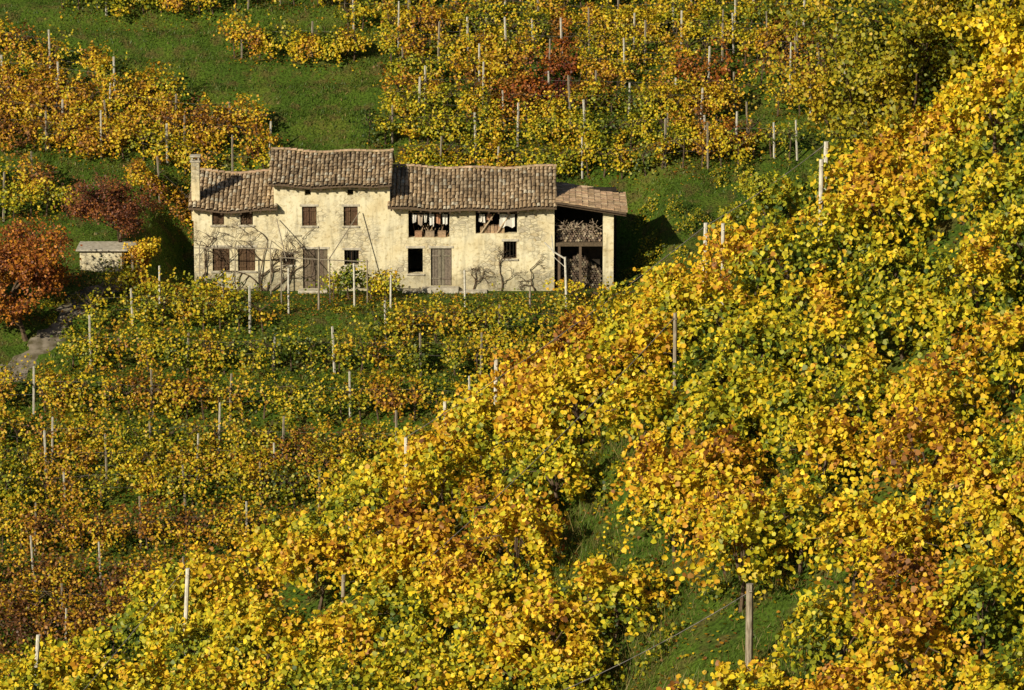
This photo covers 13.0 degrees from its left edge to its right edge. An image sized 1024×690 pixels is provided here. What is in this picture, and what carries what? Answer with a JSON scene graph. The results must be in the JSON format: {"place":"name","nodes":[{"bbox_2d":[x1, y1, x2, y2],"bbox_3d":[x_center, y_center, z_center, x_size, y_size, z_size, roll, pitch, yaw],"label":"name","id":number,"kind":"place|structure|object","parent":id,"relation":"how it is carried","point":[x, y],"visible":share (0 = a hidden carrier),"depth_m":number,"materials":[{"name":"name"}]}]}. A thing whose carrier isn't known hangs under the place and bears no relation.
{"place":"outdoors","nodes":[
{"label":"outdoors","id":0,"kind":"place"},
{"bbox_2d":[0,275,168,384],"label":"dirt path","id":1,"kind":"structure","parent":0,"point":[42,341],"depth_m":247.37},
{"bbox_2d":[0,0,1023,689],"bbox_3d":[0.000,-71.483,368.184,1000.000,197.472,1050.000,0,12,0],"label":"ground","id":2,"kind":"structure","parent":0,"point":[318,76],"depth_m":249.14,"materials":[{"name":"green plant"}]},
{"bbox_2d":[0,213,51,288],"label":"autumn tree","id":3,"kind":"object","parent":2,"relation":"on","point":[3,268],"visible":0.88,"depth_m":247.85,"materials":[{"name":"orange plant"}]},
{"bbox_2d":[0,140,64,210],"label":"vine row","id":4,"kind":"object","parent":2,"relation":"on","point":[47,167],"visible":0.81,"depth_m":262.27,"materials":[{"name":"yellow plant"}]},
{"bbox_2d":[33,634,39,689],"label":"vineyard post","id":5,"kind":"object","parent":2,"relation":"on","point":[37,648],"visible":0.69,"depth_m":134.40,"materials":[{"name":"concrete"}]},
{"bbox_2d":[0,211,84,341],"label":"autumn tree","id":6,"kind":"object","parent":2,"relation":"on","point":[48,274],"visible":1,"depth_m":246.50,"materials":[{"name":"orange plant"}]},
{"bbox_2d":[0,169,86,232],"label":"vine row","id":7,"kind":"object","parent":2,"relation":"on","point":[29,190],"visible":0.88,"depth_m":259.49,"materials":[{"name":"yellow plant"}]},
{"bbox_2d":[0,12,112,92],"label":"vine row","id":8,"kind":"object","parent":2,"relation":"on","point":[93,48],"visible":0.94,"depth_m":272.56,"materials":[{"name":"yellow plant"}]},
{"bbox_2d":[0,634,121,686],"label":"vine row","id":9,"kind":"object","parent":2,"relation":"on","point":[12,655],"visible":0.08,"depth_m":222.25,"materials":[{"name":"plant"}]},
{"bbox_2d":[0,550,156,646],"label":"vine row","id":10,"kind":"object","parent":2,"relation":"on","point":[28,596],"visible":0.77,"depth_m":226.85,"materials":[{"name":"plant"}]},
{"bbox_2d":[0,43,195,128],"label":"vine row","id":11,"kind":"object","parent":2,"relation":"on","point":[60,74],"visible":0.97,"depth_m":270.31,"materials":[{"name":"yellow plant"}]},
{"bbox_2d":[0,582,196,667],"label":"vine row","id":12,"kind":"object","parent":2,"relation":"on","point":[72,626],"visible":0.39,"depth_m":225.16,"materials":[{"name":"plant"}]},
{"bbox_2d":[76,241,137,271],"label":"stone hut","id":13,"kind":"object","parent":2,"relation":"on","point":[91,252],"visible":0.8,"depth_m":253.80,"materials":[{"name":"grey stone"}]},
{"bbox_2d":[54,164,168,241],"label":"autumn tree","id":14,"kind":"object","parent":2,"relation":"on","point":[111,208],"visible":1,"depth_m":254.36,"materials":[{"name":"brown plant"}]},
{"bbox_2d":[0,64,273,158],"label":"vine row","id":15,"kind":"object","parent":2,"relation":"on","point":[157,101],"visible":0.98,"depth_m":268.44,"materials":[{"name":"yellow plant"}]},
{"bbox_2d":[0,76,280,170],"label":"vine row","id":16,"kind":"object","parent":2,"relation":"on","point":[198,126],"visible":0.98,"depth_m":266.82,"materials":[{"name":"yellow plant"}]},
{"bbox_2d":[120,236,160,273],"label":"tree","id":17,"kind":"object","parent":2,"relation":"on","point":[145,250],"visible":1,"depth_m":252.89,"materials":[{"name":"yellow plant"}]},
{"bbox_2d":[0,101,287,214],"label":"vine row","id":18,"kind":"object","parent":2,"relation":"on","point":[91,144],"visible":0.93,"depth_m":265.53,"materials":[{"name":"yellow plant"}]},
{"bbox_2d":[0,523,310,620],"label":"vine row","id":19,"kind":"object","parent":2,"relation":"on","point":[44,580],"visible":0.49,"depth_m":228.58,"materials":[{"name":"yellow plant"}]},
{"bbox_2d":[59,0,252,34],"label":"vine row","id":20,"kind":"object","parent":2,"relation":"on","point":[179,4],"visible":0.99,"depth_m":277.12,"materials":[{"name":"yellow plant"}]},
{"bbox_2d":[158,266,160,302],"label":"vineyard post","id":21,"kind":"object","parent":2,"relation":"on","point":[159,280],"visible":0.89,"depth_m":249.65,"materials":[{"name":"concrete"}]},
{"bbox_2d":[92,254,247,320],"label":"grape vine","id":22,"kind":"object","parent":2,"relation":"on","point":[132,277],"visible":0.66,"depth_m":250.93,"materials":[{"name":"yellow plant"}]},
{"bbox_2d":[122,142,235,260],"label":"vine row","id":23,"kind":"object","parent":2,"relation":"on","point":[140,167],"visible":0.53,"depth_m":263.04,"materials":[{"name":"yellow plant"}]},
{"bbox_2d":[73,264,287,348],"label":"vine row","id":24,"kind":"object","parent":2,"relation":"on","point":[219,313],"visible":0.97,"depth_m":247.35,"materials":[{"name":"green plant"}]},
{"bbox_2d":[0,414,368,506],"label":"vine row","id":25,"kind":"object","parent":2,"relation":"on","point":[88,459],"visible":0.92,"depth_m":236.16,"materials":[{"name":"yellow plant"}]},
{"bbox_2d":[183,568,189,666],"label":"vineyard post","id":26,"kind":"object","parent":2,"relation":"on","point":[186,599],"visible":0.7,"depth_m":130.83,"materials":[{"name":"concrete"}]},
{"bbox_2d":[84,572,181,689],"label":"trellis cable","id":27,"kind":"object","parent":26,"relation":"attached to","point":[133,631],"visible":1,"depth_m":129.90,"materials":[{"name":"metal"}]},
{"bbox_2d":[0,480,387,575],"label":"vine row","id":28,"kind":"object","parent":2,"relation":"on","point":[37,540],"visible":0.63,"depth_m":231.44,"materials":[{"name":"yellow plant"}]},
{"bbox_2d":[0,435,451,529],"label":"vine row","id":29,"kind":"object","parent":2,"relation":"on","point":[21,483],"visible":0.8,"depth_m":234.42,"materials":[{"name":"yellow plant"}]},
{"bbox_2d":[0,392,519,481],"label":"vine row","id":30,"kind":"object","parent":2,"relation":"on","point":[260,439],"visible":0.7,"depth_m":237.95,"materials":[{"name":"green plant"}]},
{"bbox_2d":[0,346,529,442],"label":"vine row","id":31,"kind":"object","parent":2,"relation":"on","point":[387,405],"visible":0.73,"depth_m":240.90,"materials":[{"name":"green plant"}]},
{"bbox_2d":[194,211,368,303],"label":"pergola frame","id":32,"kind":"object","parent":2,"relation":"on","point":[285,257],"visible":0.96,"depth_m":252.14,"materials":[{"name":"grey wood"}]},
{"bbox_2d":[287,268,289,313],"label":"vineyard post","id":33,"kind":"object","parent":2,"relation":"on","point":[288,289],"visible":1,"depth_m":249.19,"materials":[{"name":"concrete"}]},
{"bbox_2d":[209,3,376,83],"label":"vine row","id":34,"kind":"object","parent":2,"relation":"on","point":[264,39],"visible":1,"depth_m":273.18,"materials":[{"name":"yellow plant"}]},
{"bbox_2d":[0,354,599,676],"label":"grass","id":35,"kind":"structure","parent":2,"relation":"on","point":[196,406],"depth_m":240.47,"materials":[{"name":"plant"}]},
{"bbox_2d":[19,292,600,324],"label":"bramble undergrowth","id":36,"kind":"object","parent":2,"relation":"on","point":[284,306],"visible":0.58,"depth_m":249.56,"materials":[{"name":"green plant"}]},
{"bbox_2d":[50,307,577,397],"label":"vine row","id":37,"kind":"object","parent":2,"relation":"on","point":[416,348],"visible":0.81,"depth_m":244.03,"materials":[{"name":"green plant"}]},
{"bbox_2d":[318,246,319,309],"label":"vineyard post","id":38,"kind":"object","parent":2,"relation":"on","point":[318,278],"visible":1,"depth_m":249.64,"materials":[{"name":"grey wood"}]},
{"bbox_2d":[8,268,635,326],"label":"fallen leaves","id":39,"kind":"object","parent":2,"relation":"on","point":[543,298],"visible":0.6,"depth_m":251.31,"materials":[{"name":"yellow plant"}]},
{"bbox_2d":[341,574,345,677],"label":"vineyard post","id":40,"kind":"object","parent":2,"relation":"on","point":[343,586],"visible":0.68,"depth_m":125.65,"materials":[{"name":"grey wood"}]},
{"bbox_2d":[304,258,404,304],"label":"grape vine","id":41,"kind":"object","parent":2,"relation":"on","point":[344,277],"visible":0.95,"depth_m":252.29,"materials":[{"name":"yellow plant"}]},
{"bbox_2d":[353,263,355,306],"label":"vineyard post","id":42,"kind":"object","parent":2,"relation":"on","point":[354,302],"visible":0.91,"depth_m":249.51,"materials":[{"name":"concrete"}]},
{"bbox_2d":[0,160,756,408],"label":"grass","id":43,"kind":"structure","parent":2,"relation":"on","point":[316,295],"depth_m":252.01,"materials":[{"name":"plant"}]},
{"bbox_2d":[390,275,391,307],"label":"vineyard post","id":44,"kind":"object","parent":2,"relation":"on","point":[390,290],"visible":0.84,"depth_m":249.68,"materials":[{"name":"concrete"}]},
{"bbox_2d":[404,437,407,507],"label":"vineyard post","id":45,"kind":"object","parent":2,"relation":"on","point":[405,448],"visible":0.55,"depth_m":131.48,"materials":[{"name":"concrete"}]},
{"bbox_2d":[406,227,703,437],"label":"trellis cable","id":46,"kind":"object","parent":45,"relation":"attached to","point":[559,335],"visible":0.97,"depth_m":132.15,"materials":[{"name":"metal"}]},
{"bbox_2d":[188,147,627,292],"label":"stone farmhouse","id":47,"kind":"object","parent":2,"relation":"on","point":[455,219],"visible":1,"depth_m":254.51,"materials":[{"name":"beige stone"}]},
{"bbox_2d":[192,213,545,290],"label":"climbing vine","id":48,"kind":"object","parent":47,"relation":"attached to","point":[277,256],"visible":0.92,"depth_m":254.47,"materials":[{"name":"brown plant"}]},
{"bbox_2d":[443,401,446,470],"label":"vineyard post","id":49,"kind":"object","parent":2,"relation":"on","point":[444,405],"visible":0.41,"depth_m":134.10,"materials":[{"name":"concrete"}]},
{"bbox_2d":[464,270,465,306],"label":"vineyard post","id":50,"kind":"object","parent":2,"relation":"on","point":[464,285],"visible":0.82,"depth_m":249.73,"materials":[{"name":"concrete"}]},
{"bbox_2d":[349,281,633,367],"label":"vine row","id":51,"kind":"object","parent":2,"relation":"on","point":[438,316],"visible":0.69,"depth_m":246.18,"materials":[{"name":"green plant"}]},
{"bbox_2d":[493,359,497,460],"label":"vineyard post","id":52,"kind":"object","parent":2,"relation":"on","point":[495,365],"visible":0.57,"depth_m":133.49,"materials":[{"name":"concrete"}]},
{"bbox_2d":[0,89,1019,689],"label":"vine row","id":53,"kind":"object","parent":2,"relation":"on","point":[254,547],"visible":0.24,"depth_m":133.36,"materials":[{"name":"yellow plant"}]},
{"bbox_2d":[0,54,1023,689],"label":"vine row","id":54,"kind":"object","parent":2,"relation":"on","point":[50,672],"visible":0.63,"depth_m":130.90,"materials":[{"name":"yellow plant"}]},
{"bbox_2d":[19,70,1023,689],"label":"vine row","id":55,"kind":"object","parent":2,"relation":"on","point":[843,210],"visible":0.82,"depth_m":128.34,"materials":[{"name":"yellow plant"}]},
{"bbox_2d":[529,287,530,307],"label":"vineyard post","id":56,"kind":"object","parent":2,"relation":"on","point":[529,297],"visible":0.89,"depth_m":249.45,"materials":[{"name":"grey wood"}]},
{"bbox_2d":[253,0,834,27],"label":"vine row","id":57,"kind":"object","parent":2,"relation":"on","point":[345,2],"visible":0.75,"depth_m":278.28,"materials":[{"name":"yellow plant"}]},
{"bbox_2d":[373,70,732,144],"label":"vine row","id":58,"kind":"object","parent":2,"relation":"on","point":[390,100],"visible":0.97,"depth_m":268.30,"materials":[{"name":"yellow plant"}]},
{"bbox_2d":[544,235,567,311],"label":"braced wooden post","id":59,"kind":"object","parent":2,"relation":"on","point":[565,269],"visible":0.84,"depth_m":249.71,"materials":[{"name":"wood"}]},
{"bbox_2d":[349,92,763,183],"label":"vine row","id":60,"kind":"object","parent":2,"relation":"on","point":[617,126],"visible":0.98,"depth_m":266.51,"materials":[{"name":"yellow plant"}]},
{"bbox_2d":[373,34,740,107],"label":"vine row","id":61,"kind":"object","parent":2,"relation":"on","point":[502,68],"visible":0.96,"depth_m":271.20,"materials":[{"name":"yellow plant"}]},
{"bbox_2d":[373,49,755,132],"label":"vine row","id":62,"kind":"object","parent":2,"relation":"on","point":[524,81],"visible":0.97,"depth_m":269.61,"materials":[{"name":"yellow plant"}]},
{"bbox_2d":[372,13,761,86],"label":"vine row","id":63,"kind":"object","parent":2,"relation":"on","point":[470,42],"visible":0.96,"depth_m":272.93,"materials":[{"name":"yellow plant"}]},
{"bbox_2d":[111,133,1023,689],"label":"fallen leaves","id":64,"kind":"object","parent":2,"relation":"on","point":[489,471],"visible":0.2,"depth_m":121.64,"materials":[{"name":"yellow plant"}]},
{"bbox_2d":[113,135,1023,689],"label":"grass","id":65,"kind":"structure","parent":2,"relation":"on","point":[731,567],"depth_m":121.65,"materials":[{"name":"plant"}]},
{"bbox_2d":[122,143,1023,689],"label":"vine row","id":66,"kind":"object","parent":2,"relation":"on","point":[404,547],"visible":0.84,"depth_m":125.82,"materials":[{"name":"yellow plant"}]},
{"bbox_2d":[365,0,791,63],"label":"vine row","id":67,"kind":"object","parent":2,"relation":"on","point":[655,26],"visible":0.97,"depth_m":274.70,"materials":[{"name":"yellow plant"}]},
{"bbox_2d":[554,218,602,287],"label":"firewood stack","id":68,"kind":"object","parent":2,"relation":"on","point":[592,234],"visible":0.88,"depth_m":255.38,"materials":[{"name":"brown wood"}]},
{"bbox_2d":[395,113,762,224],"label":"vine row","id":69,"kind":"object","parent":2,"relation":"on","point":[623,162],"visible":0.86,"depth_m":265.12,"materials":[{"name":"yellow plant"}]},
{"bbox_2d":[333,0,835,52],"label":"vine row","id":70,"kind":"object","parent":2,"relation":"on","point":[535,8],"visible":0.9,"depth_m":276.00,"materials":[{"name":"yellow plant"}]},
{"bbox_2d":[538,276,640,309],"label":"grape vine","id":71,"kind":"object","parent":2,"relation":"on","point":[574,289],"visible":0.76,"depth_m":251.66,"materials":[{"name":"yellow plant"}]},
{"bbox_2d":[237,189,1023,689],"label":"vine row","id":72,"kind":"object","parent":2,"relation":"on","point":[351,621],"visible":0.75,"depth_m":123.11,"materials":[{"name":"yellow plant"}]},
{"bbox_2d":[483,329,817,689],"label":"bramble undergrowth","id":73,"kind":"object","parent":2,"relation":"on","point":[722,585],"visible":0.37,"depth_m":120.66,"materials":[{"name":"green plant"}]},
{"bbox_2d":[298,289,1021,689],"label":"vine row","id":74,"kind":"object","parent":2,"relation":"on","point":[496,591],"visible":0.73,"depth_m":120.58,"materials":[{"name":"yellow plant"}]},
{"bbox_2d":[672,313,676,415],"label":"vineyard post","id":75,"kind":"object","parent":2,"relation":"on","point":[675,341],"visible":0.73,"depth_m":126.74,"materials":[{"name":"grey wood"}]},
{"bbox_2d":[422,318,673,563],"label":"trellis cable","id":76,"kind":"object","parent":75,"relation":"attached to","point":[557,438],"visible":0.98,"depth_m":125.86,"materials":[{"name":"metal"}]},
{"bbox_2d":[474,298,879,689],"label":"grass","id":77,"kind":"structure","parent":2,"relation":"on","point":[687,591],"depth_m":118.94,"materials":[{"name":"plant"}]},
{"bbox_2d":[386,281,1023,689],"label":"vine row","id":78,"kind":"object","parent":2,"relation":"on","point":[596,579],"visible":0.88,"depth_m":118.38,"materials":[{"name":"yellow plant"}]},
{"bbox_2d":[703,223,707,298],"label":"vineyard post","id":79,"kind":"object","parent":2,"relation":"on","point":[705,228],"visible":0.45,"depth_m":132.79,"materials":[{"name":"concrete"}]},
{"bbox_2d":[720,223,724,323],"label":"vineyard post","id":80,"kind":"object","parent":2,"relation":"on","point":[722,233],"visible":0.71,"depth_m":129.88,"materials":[{"name":"concrete"}]},
{"bbox_2d":[644,107,807,179],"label":"vine row","id":81,"kind":"object","parent":2,"relation":"on","point":[773,130],"visible":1,"depth_m":265.80,"materials":[{"name":"yellow plant"}]},
{"bbox_2d":[619,160,834,276],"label":"bramble undergrowth","id":82,"kind":"object","parent":2,"relation":"on","point":[686,250],"visible":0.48,"depth_m":260.06,"materials":[{"name":"green plant"}]},
{"bbox_2d":[709,199,753,248],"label":"tree","id":83,"kind":"object","parent":2,"relation":"on","point":[735,215],"visible":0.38,"depth_m":254.43,"materials":[{"name":"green plant"}]},
{"bbox_2d":[466,354,1023,689],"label":"vine row","id":84,"kind":"object","parent":2,"relation":"on","point":[788,531],"visible":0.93,"depth_m":115.91,"materials":[{"name":"yellow plant"}]},
{"bbox_2d":[745,583,753,673],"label":"vineyard post","id":85,"kind":"object","parent":2,"relation":"on","point":[749,624],"visible":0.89,"depth_m":113.47,"materials":[{"name":"grey wood"}]},
{"bbox_2d":[564,594,745,689],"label":"trellis cable","id":86,"kind":"object","parent":85,"relation":"attached to","point":[657,644],"visible":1,"depth_m":114.42,"materials":[{"name":"metal"}]},
{"bbox_2d":[731,169,795,228],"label":"tree","id":87,"kind":"object","parent":2,"relation":"on","point":[753,191],"visible":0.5,"depth_m":257.69,"materials":[{"name":"yellow plant"}]},
{"bbox_2d":[700,11,849,80],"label":"vine row","id":88,"kind":"object","parent":2,"relation":"on","point":[753,32],"visible":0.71,"depth_m":273.81,"materials":[{"name":"yellow plant"}]},
{"bbox_2d":[571,404,1023,689],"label":"vine row","id":89,"kind":"object","parent":2,"relation":"on","point":[901,530],"visible":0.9,"depth_m":112.83,"materials":[{"name":"yellow plant"}]},
{"bbox_2d":[747,20,868,87],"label":"vine row","id":90,"kind":"object","parent":2,"relation":"on","point":[764,45],"visible":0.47,"depth_m":272.74,"materials":[{"name":"yellow plant"}]},
{"bbox_2d":[743,42,873,112],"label":"vine row","id":91,"kind":"object","parent":2,"relation":"on","point":[769,67],"visible":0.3,"depth_m":271.02,"materials":[{"name":"yellow plant"}]},
{"bbox_2d":[756,75,872,140],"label":"vine row","id":92,"kind":"object","parent":2,"relation":"on","point":[787,99],"visible":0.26,"depth_m":268.89,"materials":[{"name":"yellow plant"}]},
{"bbox_2d":[818,159,823,262],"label":"vineyard post","id":93,"kind":"object","parent":2,"relation":"on","point":[821,170],"visible":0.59,"depth_m":129.31,"materials":[{"name":"concrete"}]},
{"bbox_2d":[823,141,828,208],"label":"vineyard post","id":94,"kind":"object","parent":2,"relation":"on","point":[826,145],"visible":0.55,"depth_m":132.39,"materials":[{"name":"concrete"}]},
{"bbox_2d":[708,145,823,224],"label":"trellis cable","id":95,"kind":"object","parent":94,"relation":"attached to","point":[766,187],"visible":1,"depth_m":132.59,"materials":[{"name":"metal"}]},
{"bbox_2d":[656,458,1023,689],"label":"vine row","id":96,"kind":"object","parent":2,"relation":"on","point":[997,525],"visible":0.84,"depth_m":110.42,"materials":[{"name":"yellow plant"}]},
{"bbox_2d":[752,0,1009,175],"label":"locust tree","id":97,"kind":"object","parent":2,"relation":"on","point":[882,99],"visible":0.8,"depth_m":133.00,"materials":[{"name":"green plant"}]},
{"bbox_2d":[744,530,1023,689],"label":"vine row","id":98,"kind":"object","parent":2,"relation":"on","point":[909,649],"visible":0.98,"depth_m":108.35,"materials":[{"name":"yellow plant"}]},
{"bbox_2d":[789,0,1023,163],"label":"locust tree","id":99,"kind":"object","parent":2,"relation":"on","point":[947,6],"visible":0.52,"depth_m":132.42,"materials":[{"name":"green plant"}]},
{"bbox_2d":[867,615,1023,689],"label":"vine row","id":100,"kind":"object","parent":2,"relation":"on","point":[995,680],"visible":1,"depth_m":105.36,"materials":[{"name":"yellow plant"}]},
{"bbox_2d":[932,0,1023,139],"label":"walnut tree","id":101,"kind":"object","parent":2,"relation":"on","point":[1006,56],"visible":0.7,"depth_m":131.27,"materials":[{"name":"yellow plant"}]},
{"bbox_2d":[950,0,1023,73],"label":"locust tree","id":102,"kind":"object","parent":2,"relation":"on","point":[1008,5],"visible":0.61,"depth_m":131.37,"materials":[{"name":"yellow plant"}]}
]}

